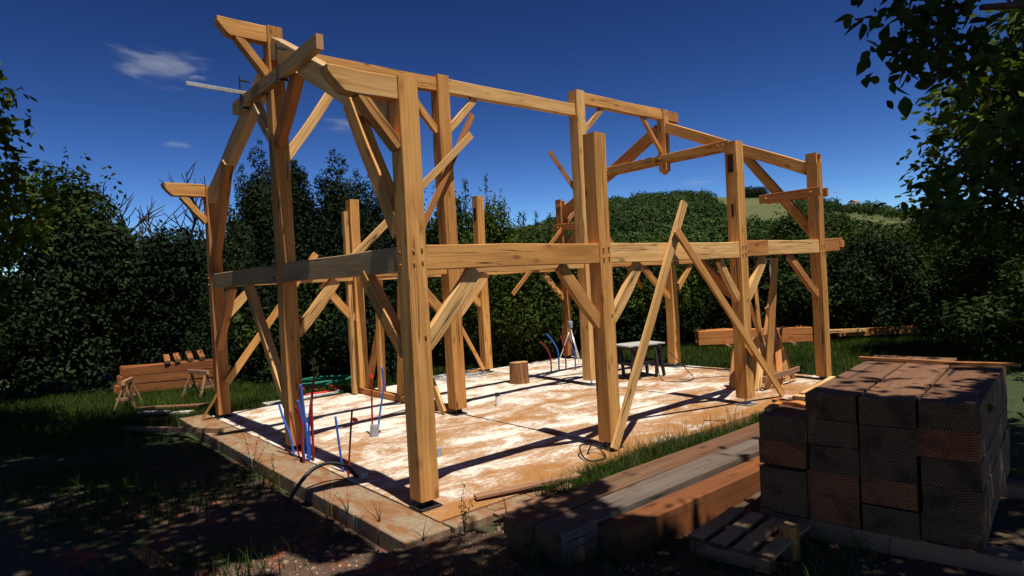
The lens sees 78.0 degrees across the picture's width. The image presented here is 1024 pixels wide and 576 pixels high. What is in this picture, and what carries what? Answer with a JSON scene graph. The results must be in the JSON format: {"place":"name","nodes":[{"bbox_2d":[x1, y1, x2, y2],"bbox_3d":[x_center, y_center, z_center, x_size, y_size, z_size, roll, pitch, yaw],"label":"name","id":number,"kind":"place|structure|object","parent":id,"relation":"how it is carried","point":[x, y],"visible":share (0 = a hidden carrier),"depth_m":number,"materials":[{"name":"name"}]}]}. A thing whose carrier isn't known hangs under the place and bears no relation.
{"place":"outdoors","nodes":[
{"label":"outdoors","id":0,"kind":"place"},
{"bbox_2d":[0,0,1022,292],"label":"sky","id":1,"kind":"structure","parent":0,"point":[107,78],"materials":[{"name":"blue"}]},
{"bbox_2d":[0,288,1023,575],"bbox_3d":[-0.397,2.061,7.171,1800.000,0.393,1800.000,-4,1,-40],"label":"ground","id":2,"kind":"structure","parent":0,"point":[36,556],"depth_m":5.83,"materials":[{"name":"plant"}]},
{"bbox_2d":[0,62,57,375],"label":"broadleaf tree","id":3,"kind":"object","parent":2,"relation":"on","point":[19,236],"visible":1,"depth_m":10.63,"materials":[{"name":"green plant"}]},
{"bbox_2d":[0,263,72,397],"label":"evergreen bush","id":4,"kind":"object","parent":2,"relation":"on","point":[20,368],"visible":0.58,"depth_m":14.04,"materials":[{"name":"green plant"}]},
{"bbox_2d":[0,146,156,386],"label":"broadleaf tree","id":5,"kind":"object","parent":2,"relation":"on","point":[78,201],"visible":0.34,"depth_m":15.67,"materials":[{"name":"green plant"}]},
{"bbox_2d":[0,204,183,400],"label":"evergreen bush","id":6,"kind":"object","parent":2,"relation":"on","point":[63,328],"visible":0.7,"depth_m":14.84,"materials":[{"name":"green plant"}]},
{"bbox_2d":[114,377,143,408],"bbox_3d":[-7.791,2.141,12.842,0.432,0.594,0.703,-3,1,-19],"label":"sawhorse","id":7,"kind":"object","parent":2,"relation":"on","point":[127,394],"visible":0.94,"depth_m":12.59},
{"bbox_2d":[116,377,232,394],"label":"stored beam","id":8,"kind":"structure","parent":7,"relation":"on","point":[177,384],"depth_m":14.52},
{"bbox_2d":[119,367,229,385],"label":"stored beam","id":9,"kind":"structure","parent":8,"relation":"on","point":[158,377],"depth_m":14.52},
{"bbox_2d":[122,359,212,376],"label":"stored beam","id":10,"kind":"structure","parent":9,"relation":"on","point":[161,368],"depth_m":14.56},
{"bbox_2d":[88,180,176,249],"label":"dead tree","id":11,"kind":"object","parent":2,"relation":"on","point":[143,218],"visible":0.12,"depth_m":18.02,"materials":[{"name":"brown wood"}]},
{"bbox_2d":[80,270,196,384],"bbox_3d":[-9.720,1.069,17.166,3.587,3.473,3.235,-4,1,-34],"label":"evergreen bush","id":12,"kind":"object","parent":2,"relation":"on","point":[128,345],"visible":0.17,"depth_m":16.17,"materials":[{"name":"green plant"}]},
{"bbox_2d":[83,219,208,383],"bbox_3d":[-8.947,0.493,17.139,4.524,4.772,4.080,-3,1,7],"label":"evergreen bush","id":13,"kind":"object","parent":2,"relation":"on","point":[179,258],"visible":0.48,"depth_m":16.36,"materials":[{"name":"green plant"}]},
{"bbox_2d":[127,544,172,568],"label":"ground plank","id":14,"kind":"object","parent":2,"relation":"on","point":[141,550],"visible":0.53,"depth_m":5.49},
{"bbox_2d":[127,161,205,274],"bbox_3d":[-10.372,-0.513,19.023,4.236,6.228,3.713,-3,1,-2],"label":"dead tree","id":15,"kind":"object","parent":2,"relation":"on","point":[194,220],"visible":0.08,"depth_m":18.46,"materials":[{"name":"brown wood"}]},
{"bbox_2d":[145,270,250,368],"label":"evergreen bush","id":16,"kind":"object","parent":2,"relation":"on","point":[187,320],"visible":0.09,"depth_m":16.34,"materials":[{"name":"green plant"}]},
{"bbox_2d":[182,369,213,397],"bbox_3d":[-6.828,2.078,13.788,0.702,0.596,0.431,-3,1,31],"label":"sawhorse","id":17,"kind":"object","parent":2,"relation":"on","point":[191,372],"visible":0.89,"depth_m":13.74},
{"bbox_2d":[172,139,324,385],"bbox_3d":[-6.562,-0.282,16.744,3.756,7.328,4.074,-3,1,4],"label":"tall hedge tree","id":18,"kind":"object","parent":2,"relation":"on","point":[241,258],"visible":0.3,"depth_m":15.81,"materials":[{"name":"green plant"}]},
{"bbox_2d":[230,283,336,376],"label":"laurel bush","id":19,"kind":"object","parent":2,"relation":"on","point":[250,336],"visible":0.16,"depth_m":15.12,"materials":[{"name":"green plant"}]},
{"bbox_2d":[226,160,396,386],"bbox_3d":[-5.615,-0.096,16.977,4.861,6.718,4.482,-4,1,-40],"label":"tall hedge tree","id":20,"kind":"object","parent":2,"relation":"on","point":[306,248],"visible":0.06,"depth_m":15.94,"materials":[{"name":"green plant"}]},
{"bbox_2d":[283,461,357,507],"bbox_3d":[-2.136,2.204,6.933,0.965,0.518,0.144,-4,1,-44],"label":"hose","id":21,"kind":"object","parent":2,"relation":"on","point":[309,472],"visible":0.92,"depth_m":6.93,"materials":[{"name":"black plastic"}]},
{"bbox_2d":[260,148,396,380],"bbox_3d":[-4.623,-0.292,17.344,4.695,7.057,5.092,-3,1,13],"label":"tall hedge tree","id":22,"kind":"object","parent":2,"relation":"on","point":[335,197],"visible":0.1,"depth_m":16.57,"materials":[{"name":"green plant"}]},
{"bbox_2d":[274,281,388,376],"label":"laurel bush","id":23,"kind":"object","parent":2,"relation":"on","point":[307,336],"visible":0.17,"depth_m":14.99,"materials":[{"name":"green plant"}]},
{"bbox_2d":[179,415,553,551],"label":"block kerb","id":24,"kind":"structure","parent":2,"relation":"on","point":[391,530],"depth_m":6.54,"materials":[{"name":"concrete"}]},
{"bbox_2d":[122,426,223,432],"bbox_3d":[-5.573,2.313,10.338,2.154,0.086,0.085,-5,0,21],"label":"loose pole","id":25,"kind":"object","parent":24,"relation":"on","point":[192,429],"visible":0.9,"depth_m":10.22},
{"bbox_2d":[299,384,309,461],"bbox_3d":[-2.625,1.713,8.007,0.089,1.002,0.032,-3,1,19],"label":"conduit","id":26,"kind":"object","parent":24,"relation":"on","point":[305,425],"visible":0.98,"depth_m":7.99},
{"bbox_2d":[311,279,440,379],"bbox_3d":[-3.336,0.844,15.896,3.442,3.352,3.104,-3,1,-29],"label":"evergreen bush","id":27,"kind":"object","parent":2,"relation":"on","point":[389,285],"visible":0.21,"depth_m":14.93,"materials":[{"name":"green plant"}]},
{"bbox_2d":[322,175,444,371],"bbox_3d":[-3.897,-0.054,17.605,4.268,6.243,4.629,-2,1,40],"label":"tall hedge tree","id":28,"kind":"object","parent":2,"relation":"on","point":[381,239],"visible":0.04,"depth_m":16.88,"materials":[{"name":"green plant"}]},
{"bbox_2d":[370,277,469,365],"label":"green bush","id":29,"kind":"object","parent":2,"relation":"on","point":[431,310],"visible":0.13,"depth_m":16.10,"materials":[{"name":"green plant"}]},
{"bbox_2d":[0,410,890,575],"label":"rough grass","id":30,"kind":"structure","parent":2,"relation":"on","point":[136,485],"depth_m":6.64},
{"bbox_2d":[493,483,571,517],"bbox_3d":[0.223,2.039,6.085,0.952,0.041,0.102,-8,3,-39],"label":"edge board","id":31,"kind":"object","parent":30,"relation":"on","point":[516,507],"visible":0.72,"depth_m":6.00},
{"bbox_2d":[424,181,492,337],"bbox_3d":[-1.543,-0.280,17.244,2.614,5.189,2.476,-3,1,-14],"label":"broadleaf tree","id":32,"kind":"object","parent":2,"relation":"on","point":[432,238],"visible":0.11,"depth_m":16.94,"materials":[{"name":"green plant"}]},
{"bbox_2d":[427,277,519,368],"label":"thorn bush","id":33,"kind":"object","parent":2,"relation":"on","point":[465,321],"visible":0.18,"depth_m":16.09,"materials":[{"name":"green plant"}]},
{"bbox_2d":[460,188,534,358],"bbox_3d":[-0.473,-0.244,17.308,2.229,5.020,2.353,-3,1,25],"label":"broadleaf tree","id":34,"kind":"object","parent":2,"relation":"on","point":[494,222],"visible":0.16,"depth_m":17.11,"materials":[{"name":"green plant"}]},
{"bbox_2d":[462,273,560,367],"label":"dark bush","id":35,"kind":"object","parent":2,"relation":"on","point":[533,328],"visible":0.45,"depth_m":16.18,"materials":[{"name":"green plant"}]},
{"bbox_2d":[0,331,1023,497],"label":"grass","id":36,"kind":"structure","parent":2,"relation":"on","point":[250,392],"depth_m":13.10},
{"bbox_2d":[302,375,350,388],"bbox_3d":[-4.254,2.109,14.325,1.358,0.161,1.124,-4,1,-40],"label":"hose coil","id":37,"kind":"object","parent":36,"relation":"on","point":[320,382],"visible":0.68,"depth_m":14.27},
{"bbox_2d":[464,231,578,362],"bbox_3d":[0.067,0.373,17.310,3.320,3.862,2.484,-3,1,33],"label":"dark bush","id":38,"kind":"object","parent":2,"relation":"on","point":[557,303],"visible":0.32,"depth_m":16.61,"materials":[{"name":"green plant"}]},
{"bbox_2d":[508,535,540,560],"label":"lumber beam","id":39,"kind":"structure","parent":2,"relation":"on","point":[518,544],"depth_m":4.76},
{"bbox_2d":[503,422,759,542],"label":"lumber beam","id":40,"kind":"structure","parent":39,"relation":"on","point":[519,524],"depth_m":5.42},
{"bbox_2d":[502,232,579,353],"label":"laurel bush","id":41,"kind":"object","parent":2,"relation":"on","point":[576,313],"visible":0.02,"depth_m":18.11,"materials":[{"name":"green plant"}]},
{"bbox_2d":[537,235,580,347],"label":"laurel bush","id":42,"kind":"object","parent":2,"relation":"on","point":[577,337],"visible":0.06,"depth_m":18.02,"materials":[{"name":"green plant"}]},
{"bbox_2d":[541,537,599,566],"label":"lumber beam","id":43,"kind":"structure","parent":2,"relation":"on","point":[592,545],"depth_m":4.62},
{"bbox_2d":[534,435,759,552],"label":"lumber beam","id":44,"kind":"structure","parent":43,"relation":"on","point":[569,530],"depth_m":5.12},
{"bbox_2d":[557,238,664,351],"bbox_3d":[2.920,0.284,18.698,3.423,3.815,3.795,-3,1,-28],"label":"evergreen bush","id":45,"kind":"object","parent":2,"relation":"on","point":[619,270],"visible":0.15,"depth_m":17.79,"materials":[{"name":"green plant"}]},
{"bbox_2d":[577,233,662,343],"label":"dark bush","id":46,"kind":"object","parent":2,"relation":"on","point":[619,336],"visible":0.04,"depth_m":19.24,"materials":[{"name":"green plant"}]},
{"bbox_2d":[613,231,706,340],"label":"green bush","id":47,"kind":"object","parent":2,"relation":"on","point":[685,295],"visible":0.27,"depth_m":17.93,"materials":[{"name":"green plant"}]},
{"bbox_2d":[599,456,763,561],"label":"lumber beam","id":48,"kind":"structure","parent":2,"relation":"on","point":[683,511],"depth_m":5.02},
{"bbox_2d":[640,236,732,343],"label":"thorn bush","id":49,"kind":"object","parent":2,"relation":"on","point":[700,315],"visible":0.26,"depth_m":18.17,"materials":[{"name":"green plant"}]},
{"bbox_2d":[598,396,780,468],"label":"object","id":50,"kind":"object","parent":2,"relation":"on","point":[711,431],"visible":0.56,"depth_m":7.70,"materials":[{"name":"green plant"}]},
{"bbox_2d":[660,235,780,342],"bbox_3d":[6.186,0.168,18.953,2.619,3.524,3.501,-3,1,-27],"label":"dark bush","id":51,"kind":"object","parent":2,"relation":"on","point":[710,261],"visible":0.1,"depth_m":18.32,"materials":[{"name":"green plant"}]},
{"bbox_2d":[688,507,810,574],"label":"wooden pallet","id":52,"kind":"object","parent":2,"relation":"on","point":[742,538],"visible":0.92,"depth_m":4.46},
{"bbox_2d":[694,232,812,328],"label":"dark bush","id":53,"kind":"object","parent":2,"relation":"on","point":[782,275],"visible":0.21,"depth_m":18.07,"materials":[{"name":"green plant"}]},
{"bbox_2d":[779,521,800,561],"bbox_3d":[1.942,1.778,4.415,0.108,0.250,0.108,-1,-1,-40],"label":"short post","id":54,"kind":"object","parent":2,"relation":"on","point":[788,530],"visible":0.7,"depth_m":4.38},
{"bbox_2d":[756,203,845,297],"bbox_3d":[10.807,-0.898,23.754,3.758,4.850,3.560,-3,1,-21],"label":"broadleaf tree","id":55,"kind":"object","parent":2,"relation":"on","point":[787,226],"visible":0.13,"depth_m":23.50,"materials":[{"name":"green plant"}]},
{"bbox_2d":[751,237,859,333],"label":"laurel bush","id":56,"kind":"object","parent":2,"relation":"on","point":[805,262],"visible":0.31,"depth_m":17.89,"materials":[{"name":"green plant"}]},
{"bbox_2d":[759,227,854,331],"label":"dark bush","id":57,"kind":"object","parent":2,"relation":"on","point":[792,237],"visible":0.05,"depth_m":20.33,"materials":[{"name":"green plant"}]},
{"bbox_2d":[791,235,891,334],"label":"laurel bush","id":58,"kind":"object","parent":2,"relation":"on","point":[829,259],"visible":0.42,"depth_m":17.61,"materials":[{"name":"green plant"}]},
{"bbox_2d":[824,208,873,240],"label":"broadleaf tree","id":59,"kind":"object","parent":2,"relation":"on","point":[840,226],"visible":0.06,"depth_m":24.31,"materials":[{"name":"green plant"}]},
{"bbox_2d":[830,223,911,327],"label":"dark bush","id":60,"kind":"object","parent":2,"relation":"on","point":[842,233],"visible":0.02,"depth_m":20.16,"materials":[{"name":"green plant"}]},
{"bbox_2d":[836,325,917,336],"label":"stored beam","id":61,"kind":"structure","parent":2,"relation":"on","point":[903,330],"depth_m":17.32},
{"bbox_2d":[827,223,936,338],"bbox_3d":[10.315,-0.021,18.086,3.244,3.647,2.926,-3,1,7],"label":"evergreen bush","id":62,"kind":"object","parent":2,"relation":"on","point":[875,253],"visible":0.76,"depth_m":17.55,"materials":[{"name":"green plant"}]},
{"bbox_2d":[760,509,1023,575],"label":"bearer","id":63,"kind":"object","parent":2,"relation":"on","point":[998,561],"visible":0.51,"depth_m":4.25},
{"bbox_2d":[759,463,809,517],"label":"stacked beam","id":64,"kind":"structure","parent":63,"relation":"on","point":[783,489],"depth_m":4.77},
{"bbox_2d":[759,438,809,468],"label":"stacked beam","id":65,"kind":"structure","parent":64,"relation":"on","point":[788,454],"depth_m":4.77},
{"bbox_2d":[759,380,822,443],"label":"stacked beam","id":66,"kind":"structure","parent":65,"relation":"on","point":[786,423],"depth_m":4.80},
{"bbox_2d":[809,494,862,528],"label":"stacked beam","id":67,"kind":"structure","parent":63,"relation":"on","point":[835,511],"depth_m":4.58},
{"bbox_2d":[807,468,861,502],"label":"stacked beam","id":68,"kind":"structure","parent":67,"relation":"on","point":[835,486],"depth_m":4.57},
{"bbox_2d":[809,443,860,476],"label":"stacked beam","id":69,"kind":"structure","parent":68,"relation":"on","point":[837,460],"depth_m":4.56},
{"bbox_2d":[807,418,859,448],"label":"stacked beam","id":70,"kind":"structure","parent":69,"relation":"on","point":[838,433],"depth_m":4.57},
{"bbox_2d":[805,355,913,421],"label":"stacked beam","id":71,"kind":"structure","parent":70,"relation":"on","point":[835,398],"depth_m":4.72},
{"bbox_2d":[862,502,922,540],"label":"stacked beam","id":72,"kind":"structure","parent":63,"relation":"on","point":[896,522],"depth_m":4.35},
{"bbox_2d":[861,477,922,510],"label":"stacked beam","id":73,"kind":"structure","parent":72,"relation":"on","point":[901,495],"depth_m":4.35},
{"bbox_2d":[860,451,920,484],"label":"stacked beam","id":74,"kind":"structure","parent":73,"relation":"on","point":[897,468],"depth_m":4.34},
{"bbox_2d":[859,424,917,457],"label":"stacked beam","id":75,"kind":"structure","parent":74,"relation":"on","point":[898,441],"depth_m":4.33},
{"bbox_2d":[858,357,956,428],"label":"stacked beam","id":76,"kind":"structure","parent":75,"relation":"on","point":[893,398],"depth_m":4.47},
{"bbox_2d":[859,356,1020,366],"bbox_3d":[3.780,0.660,5.673,0.060,0.038,1.225,-4,1,-43],"label":"batten","id":77,"kind":"object","parent":76,"relation":"on","point":[1002,364],"visible":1,"depth_m":5.59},
{"bbox_2d":[920,449,1009,551],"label":"stacked beam","id":78,"kind":"structure","parent":63,"relation":"on","point":[969,534],"depth_m":4.17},
{"bbox_2d":[922,424,1009,522],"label":"stacked beam","id":79,"kind":"structure","parent":78,"relation":"on","point":[960,504],"depth_m":4.17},
{"bbox_2d":[920,406,1007,492],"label":"stacked beam","id":80,"kind":"structure","parent":79,"relation":"on","point":[961,475],"depth_m":4.16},
{"bbox_2d":[916,384,1006,462],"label":"stacked beam","id":81,"kind":"structure","parent":80,"relation":"on","point":[958,446],"depth_m":4.16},
{"bbox_2d":[918,361,1006,434],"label":"stacked beam","id":82,"kind":"structure","parent":81,"relation":"on","point":[957,398],"depth_m":4.28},
{"bbox_2d":[869,223,969,336],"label":"green bush","id":83,"kind":"object","parent":2,"relation":"on","point":[907,239],"visible":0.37,"depth_m":17.48,"materials":[{"name":"green plant"}]},
{"bbox_2d":[833,0,1023,477],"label":"shade tree","id":84,"kind":"object","parent":2,"relation":"on","point":[946,36],"visible":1,"depth_m":2.63,"materials":[{"name":"green plant"}]},
{"bbox_2d":[899,219,1000,338],"bbox_3d":[11.972,-0.091,17.264,2.713,3.660,2.788,-3,1,26],"label":"thorn bush","id":85,"kind":"object","parent":2,"relation":"on","point":[945,251],"visible":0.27,"depth_m":16.89,"materials":[{"name":"green plant"}]},
{"bbox_2d":[894,9,1023,268],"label":"broadleaf tree","id":86,"kind":"object","parent":2,"relation":"on","point":[994,199],"visible":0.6,"depth_m":13.37,"materials":[{"name":"green plant"}]},
{"bbox_2d":[904,249,1023,362],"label":"laurel bush","id":87,"kind":"object","parent":2,"relation":"on","point":[991,266],"visible":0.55,"depth_m":12.76,"materials":[{"name":"green plant"}]},
{"bbox_2d":[933,254,1023,361],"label":"laurel bush","id":88,"kind":"object","parent":2,"relation":"on","point":[998,324],"visible":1,"depth_m":11.08,"materials":[{"name":"green plant"}]},
{"bbox_2d":[954,210,1023,333],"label":"dark bush","id":89,"kind":"object","parent":2,"relation":"on","point":[1002,252],"visible":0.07,"depth_m":16.21,"materials":[{"name":"green plant"}]},
{"bbox_2d":[1001,479,1023,499],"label":"bearer","id":90,"kind":"object","parent":2,"relation":"on","point":[1013,488],"visible":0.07,"depth_m":5.20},
{"bbox_3d":[7.633,1.509,17.603,0.109,0.108,1.238,-3,1,3],"label":"bearer","id":91,"kind":"object","parent":2,"relation":"on","visible":0},
{"bbox_2d":[697,334,812,344],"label":"stored beam","id":92,"kind":"structure","parent":91,"relation":"on","point":[729,340],"depth_m":17.44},
{"bbox_2d":[212,356,821,523],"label":"concrete slab","id":93,"kind":"structure","parent":0,"point":[481,454],"depth_m":9.44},
{"bbox_2d":[310,376,314,460],"bbox_3d":[-2.533,1.671,8.070,0.041,1.076,0.187,-3,1,10],"label":"conduit","id":94,"kind":"object","parent":93,"relation":"on","point":[311,409],"visible":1,"depth_m":8.03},
{"bbox_2d":[433,377,446,413],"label":"brace plank","id":95,"kind":"object","parent":93,"relation":"on","point":[440,403],"visible":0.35,"depth_m":10.48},
{"bbox_2d":[161,15,843,511],"bbox_3d":[0.224,-0.894,11.496,10.390,5.766,7.010,-4,1,-40],"label":"timber frame","id":96,"kind":"object","parent":93,"relation":"on","point":[385,105],"visible":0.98,"depth_m":8.95,"materials":[{"name":"wood"}]},
{"bbox_2d":[224,252,318,383],"bbox_3d":[-4.398,0.502,11.681,0.129,2.843,0.047,42,-26,-30],"label":"brace plank","id":97,"kind":"object","parent":96,"relation":"attached to","point":[243,358],"visible":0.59,"depth_m":11.38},
{"bbox_2d":[232,33,323,114],"bbox_3d":[-3.126,-2.703,8.235,0.095,0.180,3.040,-4,0,-40],"label":"crosspiece","id":98,"kind":"object","parent":96,"relation":"attached to","point":[308,50],"visible":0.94,"depth_m":7.84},
{"bbox_2d":[185,81,245,94],"bbox_3d":[-4.003,-2.756,8.780,0.030,0.065,1.000,-2,1,42],"label":"spirit level","id":99,"kind":"object","parent":98,"relation":"attached to","point":[200,85],"visible":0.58,"depth_m":8.67,"materials":[{"name":"metal"}]},
{"bbox_2d":[351,132,473,253],"bbox_3d":[-1.474,-1.475,9.730,0.039,0.120,3.003,-2,43,50],"label":"brace plank","id":100,"kind":"object","parent":96,"relation":"attached to","point":[375,234],"visible":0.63,"depth_m":9.90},
{"bbox_2d":[425,112,474,228],"bbox_3d":[-1.105,-1.704,10.123,0.110,2.629,0.039,32,-20,-32],"label":"brace plank","id":101,"kind":"object","parent":96,"relation":"attached to","point":[445,176],"visible":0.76,"depth_m":10.12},
{"bbox_2d":[512,211,573,295],"bbox_3d":[0.903,-1.013,16.188,0.039,0.110,3.344,-2,43,49],"label":"brace plank","id":102,"kind":"object","parent":96,"relation":"attached to","point":[528,273],"visible":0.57,"depth_m":16.01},
{"bbox_2d":[548,150,642,288],"bbox_3d":[1.776,-1.319,12.976,0.038,3.757,0.100,-2,44,50],"label":"brace plank","id":103,"kind":"object","parent":96,"relation":"attached to","point":[566,176],"visible":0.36,"depth_m":12.39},
{"bbox_2d":[509,361,529,383],"bbox_3d":[0.152,1.763,13.237,0.432,0.430,0.433,-4,1,-40],"label":"log stump","id":104,"kind":"object","parent":93,"relation":"on","point":[519,372],"visible":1,"depth_m":13.07,"materials":[{"name":"brown wood"}]},
{"bbox_2d":[474,473,580,499],"bbox_3d":[0.169,2.007,6.433,1.145,0.040,0.109,-5,1,-21],"label":"edge board","id":105,"kind":"object","parent":93,"relation":"on","point":[505,490],"visible":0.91,"depth_m":6.38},
{"bbox_2d":[616,341,665,378],"bbox_3d":[2.649,1.493,13.176,0.920,0.688,0.620,-3,1,-26],"label":"trestle table","id":106,"kind":"object","parent":93,"relation":"on","point":[631,347],"visible":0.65,"depth_m":13.07,"materials":[{"name":"black plastic"}]},
{"bbox_2d":[610,200,687,450],"bbox_3d":[1.821,0.383,8.255,0.134,3.534,0.054,34,-23,-35],"label":"brace plank","id":107,"kind":"object","parent":93,"relation":"on","point":[642,350],"visible":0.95,"depth_m":8.16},
{"bbox_2d":[673,226,784,396],"bbox_3d":[3.333,0.477,9.475,0.050,0.132,3.869,-2,-43,49],"label":"brace plank","id":108,"kind":"object","parent":93,"relation":"on","point":[711,284],"visible":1,"depth_m":9.31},
{"bbox_2d":[754,342,764,390],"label":"brace plank","id":109,"kind":"object","parent":93,"relation":"on","point":[759,374],"visible":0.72,"depth_m":11.04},
{"bbox_2d":[764,258,778,388],"bbox_3d":[4.517,0.624,11.012,0.125,2.300,0.041,2,3,-3],"label":"brace plank","id":110,"kind":"object","parent":93,"relation":"on","point":[772,312],"visible":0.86,"depth_m":10.99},
{"bbox_2d":[774,340,782,385],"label":"brace plank","id":111,"kind":"object","parent":93,"relation":"on","point":[778,355],"visible":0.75,"depth_m":11.51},
{"bbox_2d":[209,499,884,575],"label":"gravel","id":112,"kind":"structure","parent":0,"point":[498,528],"depth_m":5.03,"materials":[{"name":"gravel"}]},
{"bbox_2d":[697,327,812,337],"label":"stored beam","id":113,"kind":"structure","parent":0,"point":[781,331],"depth_m":17.40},
{"bbox_2d":[637,197,913,231],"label":"hill","id":114,"kind":"structure","parent":0,"point":[764,211],"depth_m":316.69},
{"bbox_2d":[199,188,1021,262],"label":"forest","id":115,"kind":"object","parent":114,"relation":"on","point":[624,214],"visible":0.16,"depth_m":262.48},
{"bbox_2d":[745,186,769,196],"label":"tree clump","id":116,"kind":"object","parent":114,"relation":"on","point":[754,191],"visible":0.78,"depth_m":409.02,"materials":[{"name":"green plant"}]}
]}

